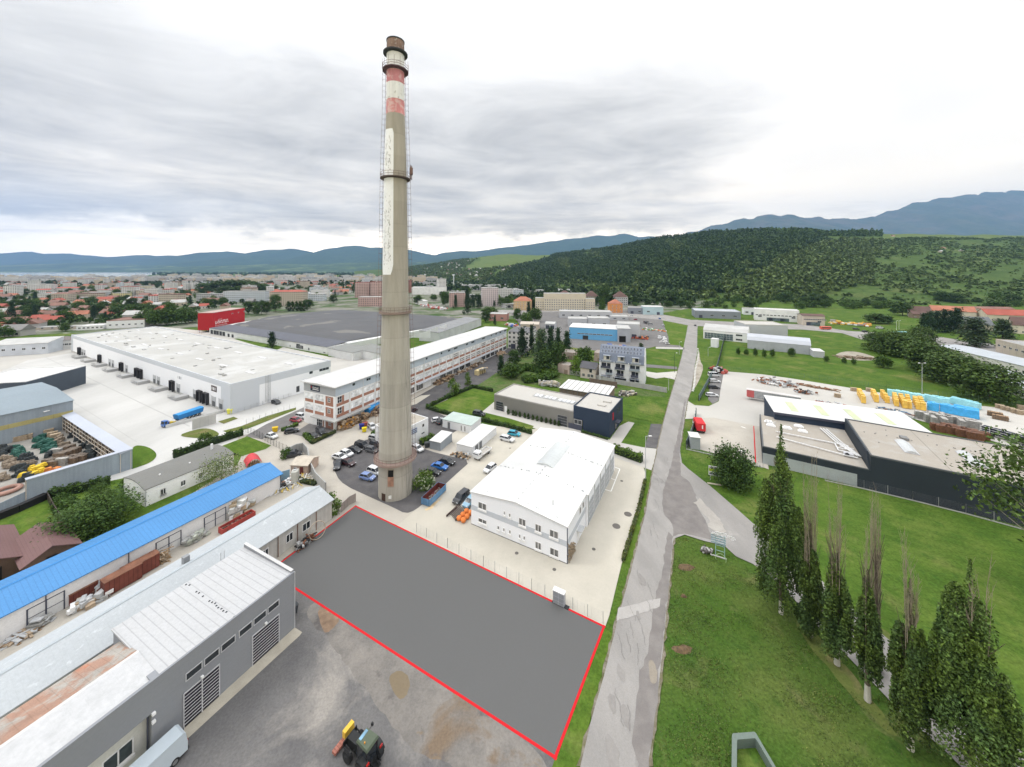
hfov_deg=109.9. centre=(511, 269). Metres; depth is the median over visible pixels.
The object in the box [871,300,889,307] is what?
bush
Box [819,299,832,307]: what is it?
tree
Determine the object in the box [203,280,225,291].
tree
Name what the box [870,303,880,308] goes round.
bush
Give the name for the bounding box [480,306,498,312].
tree
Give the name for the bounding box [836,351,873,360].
gravel heap bed
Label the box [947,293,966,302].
tree
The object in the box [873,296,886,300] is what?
tree
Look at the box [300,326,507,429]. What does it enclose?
brick office range
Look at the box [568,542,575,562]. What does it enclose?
firewood stack
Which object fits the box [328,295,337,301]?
tree
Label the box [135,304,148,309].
tree
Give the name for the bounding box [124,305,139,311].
tree
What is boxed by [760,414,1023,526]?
dark depot
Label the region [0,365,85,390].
dark storehouse
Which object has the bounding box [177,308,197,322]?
tree
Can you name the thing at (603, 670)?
road shoulder
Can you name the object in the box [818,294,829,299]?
tree
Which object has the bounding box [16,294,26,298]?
tree
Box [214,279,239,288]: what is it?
tree
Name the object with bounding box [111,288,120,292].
tree
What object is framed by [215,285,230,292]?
tree
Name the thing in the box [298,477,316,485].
hedge
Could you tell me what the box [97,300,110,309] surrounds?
tree
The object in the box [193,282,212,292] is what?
tree
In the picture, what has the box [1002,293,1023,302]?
tree
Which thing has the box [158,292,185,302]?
apartment building
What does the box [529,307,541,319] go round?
tree
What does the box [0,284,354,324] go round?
town greenery
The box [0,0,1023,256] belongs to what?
sky
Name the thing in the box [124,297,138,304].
tree
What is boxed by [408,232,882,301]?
forest trees
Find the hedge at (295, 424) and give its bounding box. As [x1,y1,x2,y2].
[281,422,298,431]
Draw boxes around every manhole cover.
[612,523,619,528]
[624,512,631,516]
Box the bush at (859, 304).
[854,301,865,307]
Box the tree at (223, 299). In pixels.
[218,297,228,303]
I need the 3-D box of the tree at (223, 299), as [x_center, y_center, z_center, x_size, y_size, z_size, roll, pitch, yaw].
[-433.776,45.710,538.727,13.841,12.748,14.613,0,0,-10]
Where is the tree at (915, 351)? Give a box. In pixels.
[892,340,956,369]
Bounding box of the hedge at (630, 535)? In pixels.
[621,478,646,561]
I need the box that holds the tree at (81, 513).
[29,495,125,547]
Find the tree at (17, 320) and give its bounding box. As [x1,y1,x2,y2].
[0,317,28,325]
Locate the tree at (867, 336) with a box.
[856,330,884,351]
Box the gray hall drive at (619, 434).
[483,402,655,469]
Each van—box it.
[707,371,719,376]
[819,326,831,329]
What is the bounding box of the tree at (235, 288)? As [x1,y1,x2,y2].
[228,286,243,290]
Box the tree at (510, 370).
[500,361,521,377]
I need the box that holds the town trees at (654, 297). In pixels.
[0,272,696,305]
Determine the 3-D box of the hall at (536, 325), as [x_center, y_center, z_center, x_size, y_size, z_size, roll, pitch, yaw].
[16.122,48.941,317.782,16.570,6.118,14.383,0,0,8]
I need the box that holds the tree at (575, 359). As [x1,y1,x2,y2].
[570,355,581,374]
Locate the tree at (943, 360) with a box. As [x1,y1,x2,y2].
[914,351,995,390]
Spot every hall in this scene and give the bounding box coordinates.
[0,382,73,443]
[35,289,54,292]
[55,287,86,291]
[209,310,458,353]
[412,286,446,294]
[414,281,435,285]
[415,300,427,304]
[462,284,500,289]
[470,427,615,563]
[489,312,508,320]
[494,384,622,437]
[501,303,513,308]
[520,321,539,329]
[545,321,556,328]
[559,309,611,317]
[568,316,587,326]
[569,323,616,340]
[587,316,609,324]
[610,315,627,319]
[616,325,630,341]
[617,321,639,338]
[628,306,642,313]
[641,305,662,314]
[692,308,740,318]
[734,320,787,335]
[742,307,753,314]
[754,307,798,321]
[797,313,826,325]
[939,344,1023,372]
[990,370,1023,398]
[996,339,1023,357]
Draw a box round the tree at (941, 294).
[932,290,948,301]
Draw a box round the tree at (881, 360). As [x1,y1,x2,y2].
[873,354,895,367]
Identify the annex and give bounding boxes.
[419,317,480,341]
[810,348,824,357]
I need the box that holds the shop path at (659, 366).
[646,364,676,368]
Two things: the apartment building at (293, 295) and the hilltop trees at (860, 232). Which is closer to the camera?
the apartment building at (293, 295)
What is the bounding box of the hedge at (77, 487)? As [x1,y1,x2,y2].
[47,474,111,498]
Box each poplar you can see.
[753,424,807,617]
[793,454,823,638]
[819,471,855,666]
[851,494,884,703]
[868,489,887,674]
[885,530,933,752]
[919,557,1023,766]
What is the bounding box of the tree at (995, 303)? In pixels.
[982,300,1014,306]
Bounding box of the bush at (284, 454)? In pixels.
[279,447,292,459]
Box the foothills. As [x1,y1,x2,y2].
[0,262,436,271]
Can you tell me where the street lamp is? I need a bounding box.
[645,435,650,478]
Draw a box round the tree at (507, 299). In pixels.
[501,296,511,305]
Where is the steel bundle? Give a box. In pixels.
[797,383,840,391]
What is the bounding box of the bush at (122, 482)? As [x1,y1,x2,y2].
[117,479,123,488]
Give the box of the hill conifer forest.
[485,227,828,292]
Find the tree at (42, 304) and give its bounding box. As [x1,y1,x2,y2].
[35,302,50,308]
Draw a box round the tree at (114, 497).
[67,482,149,536]
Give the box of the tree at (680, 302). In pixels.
[675,298,684,306]
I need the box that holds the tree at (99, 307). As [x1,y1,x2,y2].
[88,303,108,315]
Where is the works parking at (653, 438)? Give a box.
[646,424,661,447]
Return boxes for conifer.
[6,300,16,315]
[30,304,39,316]
[31,291,37,299]
[90,305,97,318]
[188,295,192,304]
[265,331,277,348]
[452,294,457,307]
[462,287,471,314]
[470,294,475,307]
[475,294,482,308]
[496,355,505,373]
[515,327,530,356]
[525,301,530,313]
[527,323,534,353]
[530,292,534,307]
[530,328,549,364]
[545,326,556,351]
[555,327,562,354]
[563,330,572,349]
[917,313,932,329]
[923,311,941,332]
[932,310,947,332]
[939,308,953,332]
[947,307,965,332]
[947,310,953,330]
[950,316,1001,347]
[986,318,1018,339]
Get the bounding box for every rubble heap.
[496,351,506,356]
[700,545,713,555]
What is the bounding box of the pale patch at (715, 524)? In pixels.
[694,498,725,532]
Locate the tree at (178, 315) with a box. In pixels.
[166,308,187,323]
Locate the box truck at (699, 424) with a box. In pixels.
[692,417,705,432]
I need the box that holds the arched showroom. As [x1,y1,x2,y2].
[703,323,749,342]
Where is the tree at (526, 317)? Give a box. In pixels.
[519,312,532,320]
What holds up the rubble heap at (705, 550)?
on the rough lawn at (784, 739)
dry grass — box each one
[796,619,897,735]
[882,629,890,639]
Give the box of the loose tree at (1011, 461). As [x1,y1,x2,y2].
[944,425,1023,541]
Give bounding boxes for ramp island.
[181,428,218,437]
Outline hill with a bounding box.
[354,234,1023,304]
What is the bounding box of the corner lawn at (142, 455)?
[132,445,155,468]
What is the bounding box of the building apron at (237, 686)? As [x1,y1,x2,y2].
[184,628,301,737]
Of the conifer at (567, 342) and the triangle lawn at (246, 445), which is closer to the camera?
the triangle lawn at (246, 445)
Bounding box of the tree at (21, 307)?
[16,305,30,309]
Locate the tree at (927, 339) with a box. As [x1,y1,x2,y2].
[903,330,931,342]
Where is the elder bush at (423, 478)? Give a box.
[412,466,434,492]
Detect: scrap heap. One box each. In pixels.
[294,532,316,552]
[752,376,798,387]
[794,388,817,394]
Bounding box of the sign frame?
[711,531,734,559]
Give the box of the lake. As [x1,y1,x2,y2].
[0,272,158,276]
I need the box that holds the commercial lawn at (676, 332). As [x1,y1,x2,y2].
[663,320,687,345]
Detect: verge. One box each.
[224,408,295,431]
[479,353,664,397]
[552,628,611,766]
[625,477,649,562]
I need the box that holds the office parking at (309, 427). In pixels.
[291,423,332,438]
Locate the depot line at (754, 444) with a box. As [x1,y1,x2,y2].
[753,426,755,461]
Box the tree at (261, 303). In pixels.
[258,300,267,314]
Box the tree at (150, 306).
[142,302,155,308]
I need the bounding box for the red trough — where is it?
[218,509,255,534]
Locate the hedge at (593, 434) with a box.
[581,430,607,439]
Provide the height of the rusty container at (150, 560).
2.380 m
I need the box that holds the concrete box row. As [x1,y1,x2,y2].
[474,367,485,374]
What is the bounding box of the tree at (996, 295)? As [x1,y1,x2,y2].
[984,291,1004,299]
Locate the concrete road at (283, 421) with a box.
[246,407,303,438]
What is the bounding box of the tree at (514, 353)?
[507,349,520,364]
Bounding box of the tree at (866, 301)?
[861,298,871,305]
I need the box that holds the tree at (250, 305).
[242,301,252,312]
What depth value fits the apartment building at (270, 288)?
666.81 m
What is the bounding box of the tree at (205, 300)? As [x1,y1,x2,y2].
[198,297,212,304]
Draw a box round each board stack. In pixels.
[41,458,53,462]
[45,460,57,467]
[49,447,62,453]
[52,452,66,457]
[55,457,68,465]
[57,445,70,449]
[60,450,72,454]
[66,448,77,453]
[68,446,81,452]
[68,456,78,463]
[73,454,86,461]
[914,410,929,419]
[923,412,929,422]
[929,414,937,422]
[929,422,946,430]
[931,413,945,421]
[935,424,949,432]
[939,416,948,422]
[944,413,952,423]
[945,425,961,434]
[949,415,960,423]
[955,428,972,437]
[956,417,966,426]
[965,419,981,429]
[965,430,984,440]
[970,429,990,440]
[987,410,1002,415]
[992,413,1008,421]
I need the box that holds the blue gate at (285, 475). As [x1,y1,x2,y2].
[281,469,289,479]
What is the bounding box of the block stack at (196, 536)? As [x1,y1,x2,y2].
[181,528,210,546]
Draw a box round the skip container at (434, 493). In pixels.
[421,482,445,505]
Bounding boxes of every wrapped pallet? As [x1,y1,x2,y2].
[861,395,865,403]
[874,394,878,402]
[884,395,889,403]
[894,398,898,406]
[902,400,907,408]
[907,401,911,408]
[915,401,920,409]
[920,402,925,410]
[931,402,936,411]
[949,405,954,414]
[954,407,958,415]
[956,407,961,416]
[973,403,978,408]
[973,410,979,419]
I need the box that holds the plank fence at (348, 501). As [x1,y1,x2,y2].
[341,493,355,511]
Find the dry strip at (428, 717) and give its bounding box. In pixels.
[307,603,545,766]
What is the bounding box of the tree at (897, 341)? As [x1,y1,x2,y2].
[884,333,926,358]
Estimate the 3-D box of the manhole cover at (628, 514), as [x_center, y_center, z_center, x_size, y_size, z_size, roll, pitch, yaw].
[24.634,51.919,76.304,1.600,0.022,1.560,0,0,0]
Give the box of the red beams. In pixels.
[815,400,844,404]
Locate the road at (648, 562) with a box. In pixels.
[580,320,697,766]
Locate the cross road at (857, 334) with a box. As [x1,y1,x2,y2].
[498,309,1003,353]
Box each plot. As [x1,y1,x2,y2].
[282,507,601,754]
[623,396,667,422]
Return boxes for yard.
[0,349,72,371]
[0,385,473,660]
[0,430,98,502]
[1,353,303,480]
[156,326,369,371]
[175,529,553,766]
[397,429,644,625]
[452,426,521,449]
[511,310,682,350]
[685,372,1023,445]
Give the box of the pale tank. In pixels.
[291,468,298,483]
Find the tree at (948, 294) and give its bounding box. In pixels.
[944,292,958,301]
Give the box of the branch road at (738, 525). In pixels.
[673,454,1023,766]
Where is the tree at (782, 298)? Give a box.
[778,292,792,302]
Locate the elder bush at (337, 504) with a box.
[327,491,342,517]
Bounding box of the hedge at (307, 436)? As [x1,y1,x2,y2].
[302,432,314,443]
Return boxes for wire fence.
[232,395,283,411]
[245,426,286,448]
[416,523,602,622]
[686,444,762,467]
[723,366,1020,405]
[825,474,1022,529]
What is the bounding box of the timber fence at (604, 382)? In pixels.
[589,378,616,387]
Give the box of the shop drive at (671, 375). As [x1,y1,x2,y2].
[646,371,676,378]
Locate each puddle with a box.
[389,671,409,698]
[649,660,656,683]
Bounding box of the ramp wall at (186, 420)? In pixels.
[166,409,223,427]
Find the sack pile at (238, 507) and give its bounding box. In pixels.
[227,496,255,520]
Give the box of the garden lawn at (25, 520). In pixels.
[0,453,240,579]
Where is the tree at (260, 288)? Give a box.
[257,283,268,290]
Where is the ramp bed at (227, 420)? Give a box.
[218,417,237,423]
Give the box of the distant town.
[0,273,437,283]
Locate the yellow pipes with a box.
[264,473,312,497]
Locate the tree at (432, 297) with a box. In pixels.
[429,294,436,300]
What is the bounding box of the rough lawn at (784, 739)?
[652,535,959,766]
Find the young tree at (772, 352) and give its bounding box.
[769,349,775,355]
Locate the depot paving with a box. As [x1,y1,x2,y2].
[698,418,768,468]
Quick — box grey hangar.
[747,333,810,354]
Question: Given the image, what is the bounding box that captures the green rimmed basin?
[732,732,775,766]
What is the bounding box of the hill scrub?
[727,237,1023,306]
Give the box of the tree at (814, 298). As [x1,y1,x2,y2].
[805,295,822,305]
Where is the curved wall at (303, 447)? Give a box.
[283,443,325,490]
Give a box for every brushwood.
[160,545,173,563]
[832,355,874,359]
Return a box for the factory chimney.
[373,36,416,501]
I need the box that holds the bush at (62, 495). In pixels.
[48,491,75,506]
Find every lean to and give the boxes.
[328,343,361,360]
[354,344,380,359]
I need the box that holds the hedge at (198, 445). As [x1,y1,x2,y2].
[172,427,243,457]
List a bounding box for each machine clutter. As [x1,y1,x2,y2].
[420,304,447,309]
[505,323,519,326]
[632,335,648,339]
[642,327,665,331]
[658,335,669,343]
[708,366,727,373]
[828,319,871,326]
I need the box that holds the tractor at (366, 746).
[332,719,384,766]
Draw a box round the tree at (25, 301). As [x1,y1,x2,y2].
[15,298,34,306]
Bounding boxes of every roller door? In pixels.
[496,401,502,410]
[557,414,566,426]
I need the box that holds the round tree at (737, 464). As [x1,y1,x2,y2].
[707,437,760,495]
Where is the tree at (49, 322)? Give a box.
[46,319,53,324]
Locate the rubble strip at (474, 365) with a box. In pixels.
[453,359,486,375]
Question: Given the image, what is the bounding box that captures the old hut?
[289,455,319,473]
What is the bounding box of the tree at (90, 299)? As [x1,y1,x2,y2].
[81,295,96,303]
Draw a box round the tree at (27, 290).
[23,288,30,293]
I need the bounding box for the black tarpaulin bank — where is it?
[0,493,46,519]
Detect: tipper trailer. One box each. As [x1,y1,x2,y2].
[173,406,203,420]
[364,401,379,412]
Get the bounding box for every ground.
[0,272,1023,766]
[0,281,716,334]
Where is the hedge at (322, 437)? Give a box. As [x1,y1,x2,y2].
[311,429,335,443]
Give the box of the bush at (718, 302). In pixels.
[710,299,721,306]
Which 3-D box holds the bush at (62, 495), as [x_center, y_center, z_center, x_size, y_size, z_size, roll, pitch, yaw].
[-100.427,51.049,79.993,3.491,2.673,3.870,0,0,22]
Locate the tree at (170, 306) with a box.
[163,301,177,310]
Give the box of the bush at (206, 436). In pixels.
[196,431,212,441]
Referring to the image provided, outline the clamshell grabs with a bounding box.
[446,504,470,522]
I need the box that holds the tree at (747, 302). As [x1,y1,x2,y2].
[743,299,752,306]
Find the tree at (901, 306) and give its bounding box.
[888,301,914,315]
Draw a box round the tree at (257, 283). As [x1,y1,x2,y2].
[242,281,265,286]
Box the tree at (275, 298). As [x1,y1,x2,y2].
[269,294,282,311]
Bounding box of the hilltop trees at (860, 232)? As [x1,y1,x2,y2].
[761,226,882,236]
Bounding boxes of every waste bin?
[272,426,277,431]
[424,441,429,447]
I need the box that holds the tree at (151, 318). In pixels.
[142,307,164,325]
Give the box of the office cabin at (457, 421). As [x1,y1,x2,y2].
[443,412,480,432]
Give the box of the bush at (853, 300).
[847,299,862,307]
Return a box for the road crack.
[615,459,668,730]
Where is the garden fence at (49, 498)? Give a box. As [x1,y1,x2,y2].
[46,492,64,519]
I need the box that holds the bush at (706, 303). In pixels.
[700,300,712,307]
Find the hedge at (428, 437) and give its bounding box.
[419,433,434,445]
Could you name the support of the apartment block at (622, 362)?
on the ground at (944, 544)
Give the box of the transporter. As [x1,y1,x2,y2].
[129,724,188,766]
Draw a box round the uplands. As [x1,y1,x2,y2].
[685,190,1023,235]
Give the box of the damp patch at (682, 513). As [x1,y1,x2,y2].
[662,399,711,538]
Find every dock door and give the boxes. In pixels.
[176,383,179,392]
[211,395,215,406]
[218,398,222,409]
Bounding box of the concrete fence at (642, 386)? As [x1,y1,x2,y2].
[570,370,666,392]
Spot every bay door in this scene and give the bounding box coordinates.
[589,493,593,522]
[595,482,599,509]
[601,472,604,497]
[606,463,609,486]
[611,455,613,476]
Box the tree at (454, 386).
[446,378,460,394]
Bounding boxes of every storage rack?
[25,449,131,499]
[61,412,132,472]
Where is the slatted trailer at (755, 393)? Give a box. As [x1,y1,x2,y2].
[746,388,800,399]
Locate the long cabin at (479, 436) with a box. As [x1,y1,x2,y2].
[456,424,495,454]
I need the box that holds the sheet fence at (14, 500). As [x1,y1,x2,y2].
[0,492,24,510]
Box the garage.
[558,361,574,374]
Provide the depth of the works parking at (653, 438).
112.11 m
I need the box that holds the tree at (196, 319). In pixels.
[188,312,197,321]
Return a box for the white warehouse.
[71,326,330,413]
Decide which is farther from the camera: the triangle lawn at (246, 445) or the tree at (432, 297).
the tree at (432, 297)
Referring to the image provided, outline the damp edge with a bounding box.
[632,532,672,766]
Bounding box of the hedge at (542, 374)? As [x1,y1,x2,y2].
[505,363,559,382]
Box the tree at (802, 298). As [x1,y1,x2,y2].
[799,296,808,302]
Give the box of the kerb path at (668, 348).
[656,347,682,348]
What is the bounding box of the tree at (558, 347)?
[549,340,568,369]
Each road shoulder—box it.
[577,359,680,765]
[649,538,674,766]
[680,369,694,446]
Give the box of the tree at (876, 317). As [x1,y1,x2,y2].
[861,313,892,322]
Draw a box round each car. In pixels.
[264,431,278,439]
[271,399,280,404]
[283,449,302,458]
[284,427,298,434]
[289,416,301,421]
[295,412,303,419]
[309,431,318,437]
[315,425,325,435]
[331,452,347,458]
[333,459,342,469]
[340,448,353,456]
[342,457,355,466]
[347,445,362,453]
[354,439,369,449]
[359,471,375,481]
[365,445,378,453]
[366,464,377,476]
[368,422,374,429]
[368,433,374,439]
[369,439,378,446]
[413,443,423,452]
[425,466,440,476]
[430,461,448,470]
[431,417,439,422]
[436,418,442,424]
[438,456,454,465]
[452,487,469,504]
[462,494,470,508]
[472,409,485,416]
[483,462,496,473]
[499,434,514,442]
[507,429,520,436]
[705,392,718,396]
[707,384,719,388]
[709,378,720,382]
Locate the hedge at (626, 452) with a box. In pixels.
[614,443,643,462]
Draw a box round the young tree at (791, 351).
[786,347,795,355]
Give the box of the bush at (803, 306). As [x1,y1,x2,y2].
[793,302,805,308]
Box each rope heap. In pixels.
[0,454,13,460]
[0,471,10,480]
[1,459,16,468]
[5,462,20,468]
[26,460,37,464]
[53,437,63,443]
[54,434,65,439]
[57,441,70,446]
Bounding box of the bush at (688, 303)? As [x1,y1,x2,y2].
[683,300,695,307]
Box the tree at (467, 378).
[464,372,471,385]
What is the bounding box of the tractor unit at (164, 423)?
[161,420,175,427]
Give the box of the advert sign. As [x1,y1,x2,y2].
[709,465,721,479]
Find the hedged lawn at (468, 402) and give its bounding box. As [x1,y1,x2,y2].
[432,388,532,428]
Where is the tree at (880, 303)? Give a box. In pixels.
[873,301,883,307]
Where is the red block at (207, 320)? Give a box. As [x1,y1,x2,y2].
[198,308,244,331]
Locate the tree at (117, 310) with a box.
[107,306,122,317]
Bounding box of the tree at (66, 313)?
[55,308,75,316]
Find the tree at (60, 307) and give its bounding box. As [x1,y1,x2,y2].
[54,305,71,311]
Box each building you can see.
[0,336,63,355]
[3,284,22,295]
[27,280,40,283]
[27,283,57,292]
[36,325,79,329]
[37,292,56,297]
[51,292,75,300]
[62,281,76,286]
[63,336,70,349]
[76,292,105,298]
[76,323,105,330]
[78,278,87,284]
[89,291,110,295]
[95,284,106,289]
[97,288,120,292]
[99,282,114,286]
[103,278,110,282]
[106,317,157,328]
[112,292,131,296]
[121,285,139,296]
[124,281,133,285]
[136,290,143,294]
[140,285,154,288]
[144,287,162,293]
[148,293,159,301]
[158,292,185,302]
[162,288,174,293]
[164,282,177,290]
[183,282,190,289]
[191,281,198,288]
[196,292,222,300]
[223,289,269,301]
[241,286,257,290]
[266,285,273,291]
[269,290,307,305]
[276,280,287,284]
[278,274,291,278]
[300,280,309,288]
[308,293,326,300]
[309,286,327,291]
[311,288,329,296]
[355,281,369,297]
[358,296,381,306]
[370,280,381,295]
[408,280,411,292]
[437,278,445,286]
[449,290,465,306]
[481,286,497,305]
[498,287,512,297]
[513,288,523,295]
[513,296,531,309]
[535,297,543,309]
[544,293,585,310]
[586,291,598,303]
[586,298,594,309]
[613,291,627,305]
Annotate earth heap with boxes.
[672,644,691,654]
[678,564,694,570]
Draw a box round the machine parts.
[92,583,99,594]
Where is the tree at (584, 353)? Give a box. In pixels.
[574,346,594,361]
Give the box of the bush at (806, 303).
[799,301,809,307]
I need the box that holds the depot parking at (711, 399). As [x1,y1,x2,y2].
[708,373,722,403]
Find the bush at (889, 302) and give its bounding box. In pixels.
[885,300,895,307]
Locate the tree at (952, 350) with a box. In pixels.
[919,347,969,369]
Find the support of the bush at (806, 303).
on the ground at (944, 544)
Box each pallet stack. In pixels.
[16,434,27,441]
[43,428,53,432]
[47,430,57,436]
[49,432,60,437]
[834,393,840,397]
[850,387,856,391]
[1010,408,1019,413]
[1015,410,1023,414]
[1016,404,1023,409]
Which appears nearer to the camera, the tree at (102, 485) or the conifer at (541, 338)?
the tree at (102, 485)
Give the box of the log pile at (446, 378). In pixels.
[433,374,454,385]
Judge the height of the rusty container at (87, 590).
1.680 m
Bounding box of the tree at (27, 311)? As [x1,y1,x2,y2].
[20,307,40,316]
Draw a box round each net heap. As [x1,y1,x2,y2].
[0,444,9,448]
[0,449,7,455]
[4,445,13,452]
[9,448,25,456]
[9,462,29,471]
[11,445,25,451]
[11,469,27,477]
[16,452,33,460]
[17,471,39,482]
[19,464,28,469]
[23,455,38,460]
[27,464,43,470]
[29,462,47,471]
[31,436,44,441]
[31,440,45,447]
[32,467,44,473]
[38,433,46,437]
[43,447,54,458]
[44,438,54,442]
[44,466,60,471]
[45,440,56,447]
[45,444,57,451]
[83,449,96,457]
[85,444,93,449]
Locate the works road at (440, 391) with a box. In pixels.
[411,348,528,434]
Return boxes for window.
[102,736,134,766]
[160,487,166,496]
[180,479,185,487]
[185,661,202,681]
[204,647,219,666]
[221,634,235,652]
[239,621,251,637]
[253,609,266,625]
[267,599,278,614]
[286,531,292,543]
[302,520,309,532]
[305,392,312,398]
[305,402,312,409]
[315,394,323,401]
[315,404,323,412]
[337,396,341,403]
[337,407,341,414]
[344,393,348,400]
[344,404,348,411]
[351,388,361,397]
[351,398,361,408]
[364,384,373,392]
[364,394,373,402]
[416,365,422,371]
[416,374,422,380]
[416,383,422,390]
[432,359,438,365]
[432,367,438,373]
[477,501,486,512]
[477,517,486,526]
[518,517,525,528]
[534,523,541,534]
[534,541,541,552]
[549,529,558,541]
[549,547,558,559]
[574,419,581,424]
[704,332,732,340]
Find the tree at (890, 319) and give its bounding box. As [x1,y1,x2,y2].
[884,315,894,322]
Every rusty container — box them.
[68,580,98,605]
[100,559,142,595]
[120,549,159,574]
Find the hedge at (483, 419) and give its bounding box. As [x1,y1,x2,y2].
[425,384,531,433]
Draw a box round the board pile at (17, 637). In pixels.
[0,625,44,650]
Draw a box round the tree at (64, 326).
[58,322,71,330]
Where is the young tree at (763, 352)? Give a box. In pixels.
[761,348,766,357]
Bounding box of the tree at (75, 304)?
[69,300,86,307]
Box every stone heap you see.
[538,379,560,387]
[618,390,636,396]
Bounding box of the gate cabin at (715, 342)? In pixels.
[711,338,718,347]
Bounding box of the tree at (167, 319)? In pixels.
[154,308,176,325]
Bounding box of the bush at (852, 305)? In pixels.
[842,302,857,308]
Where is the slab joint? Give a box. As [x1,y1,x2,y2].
[5,357,189,440]
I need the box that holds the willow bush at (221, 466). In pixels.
[192,449,248,491]
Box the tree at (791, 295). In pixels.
[783,290,794,299]
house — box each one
[0,293,12,299]
[0,303,9,308]
[0,323,35,336]
[0,524,22,580]
[4,316,30,319]
[15,521,81,570]
[26,317,47,326]
[30,314,50,318]
[38,310,57,315]
[41,315,64,323]
[48,299,62,304]
[49,302,68,308]
[68,290,84,292]
[71,310,89,318]
[79,304,91,309]
[97,296,114,300]
[122,309,145,316]
[138,292,152,295]
[153,301,161,305]
[170,299,186,305]
[188,303,198,306]
[199,303,208,308]
[220,302,230,308]
[245,298,256,301]
[332,289,342,294]
[375,412,427,443]
[579,361,598,378]
[608,299,622,312]
[906,306,930,315]
[908,310,930,317]
[929,305,977,317]
[963,316,994,330]
[968,306,1014,310]
[977,309,1023,320]
[1008,316,1023,333]
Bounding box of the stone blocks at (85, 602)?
[66,588,113,614]
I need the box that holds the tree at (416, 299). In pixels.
[412,295,422,303]
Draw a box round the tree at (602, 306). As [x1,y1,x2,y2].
[598,298,605,309]
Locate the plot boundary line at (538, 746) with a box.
[281,505,604,759]
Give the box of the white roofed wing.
[764,395,931,432]
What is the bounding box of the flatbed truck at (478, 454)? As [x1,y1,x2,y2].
[473,446,491,460]
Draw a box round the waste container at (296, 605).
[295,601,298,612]
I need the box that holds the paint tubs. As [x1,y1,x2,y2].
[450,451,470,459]
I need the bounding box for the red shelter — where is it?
[243,453,261,466]
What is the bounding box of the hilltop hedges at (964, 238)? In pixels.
[880,236,1022,240]
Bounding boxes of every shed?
[0,462,282,642]
[0,485,333,718]
[562,349,576,359]
[594,350,599,361]
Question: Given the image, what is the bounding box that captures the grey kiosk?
[688,431,700,449]
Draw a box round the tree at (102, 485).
[81,480,113,501]
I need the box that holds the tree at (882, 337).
[869,328,911,354]
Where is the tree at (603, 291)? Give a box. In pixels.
[595,285,611,302]
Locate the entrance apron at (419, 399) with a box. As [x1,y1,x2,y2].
[411,395,428,404]
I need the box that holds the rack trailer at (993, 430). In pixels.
[980,425,1023,445]
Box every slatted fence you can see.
[686,408,696,445]
[698,351,720,400]
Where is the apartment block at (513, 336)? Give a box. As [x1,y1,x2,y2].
[507,326,535,349]
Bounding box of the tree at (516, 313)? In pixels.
[512,308,521,319]
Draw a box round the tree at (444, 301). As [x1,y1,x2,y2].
[440,291,448,304]
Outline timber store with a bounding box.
[559,379,614,396]
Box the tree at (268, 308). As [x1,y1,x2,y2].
[262,300,271,312]
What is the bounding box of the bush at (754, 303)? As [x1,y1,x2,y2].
[746,300,759,307]
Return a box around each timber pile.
[337,416,359,430]
[356,404,379,422]
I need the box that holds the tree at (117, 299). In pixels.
[113,296,124,302]
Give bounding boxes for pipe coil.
[0,483,23,495]
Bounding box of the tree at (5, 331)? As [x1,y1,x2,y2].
[0,325,15,337]
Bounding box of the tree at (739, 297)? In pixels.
[731,294,743,301]
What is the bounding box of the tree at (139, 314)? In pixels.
[132,307,152,318]
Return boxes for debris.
[279,475,302,489]
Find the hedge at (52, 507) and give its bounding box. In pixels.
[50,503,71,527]
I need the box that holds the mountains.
[0,234,654,266]
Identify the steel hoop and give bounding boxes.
[308,520,325,539]
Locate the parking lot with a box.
[333,439,467,512]
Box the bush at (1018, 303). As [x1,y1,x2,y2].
[1009,300,1023,306]
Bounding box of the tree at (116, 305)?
[107,301,123,309]
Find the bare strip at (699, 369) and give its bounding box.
[693,352,702,388]
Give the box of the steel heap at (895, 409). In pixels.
[875,406,916,418]
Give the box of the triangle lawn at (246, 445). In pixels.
[223,436,270,455]
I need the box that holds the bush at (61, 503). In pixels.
[48,495,82,516]
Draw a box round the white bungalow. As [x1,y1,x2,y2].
[123,443,233,506]
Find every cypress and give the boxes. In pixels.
[285,301,290,310]
[293,301,298,310]
[300,301,307,310]
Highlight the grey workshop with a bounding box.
[0,542,294,766]
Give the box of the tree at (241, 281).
[235,279,253,286]
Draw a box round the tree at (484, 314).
[481,311,490,321]
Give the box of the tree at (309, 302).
[301,299,313,307]
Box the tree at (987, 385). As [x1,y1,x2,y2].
[931,358,1023,405]
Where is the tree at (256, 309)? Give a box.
[252,305,261,313]
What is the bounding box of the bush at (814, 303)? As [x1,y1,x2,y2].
[807,300,820,307]
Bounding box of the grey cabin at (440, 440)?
[429,430,452,450]
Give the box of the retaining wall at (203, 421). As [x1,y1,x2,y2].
[192,413,215,429]
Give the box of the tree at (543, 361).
[535,349,553,369]
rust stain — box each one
[318,607,338,631]
[425,498,441,510]
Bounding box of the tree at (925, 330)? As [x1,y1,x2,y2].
[901,325,942,344]
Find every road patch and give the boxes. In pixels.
[605,734,619,766]
[608,694,615,713]
[617,598,659,619]
[617,663,624,681]
[620,703,630,727]
[638,573,646,585]
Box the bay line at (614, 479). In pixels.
[605,467,619,490]
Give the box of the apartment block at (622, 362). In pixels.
[599,344,645,383]

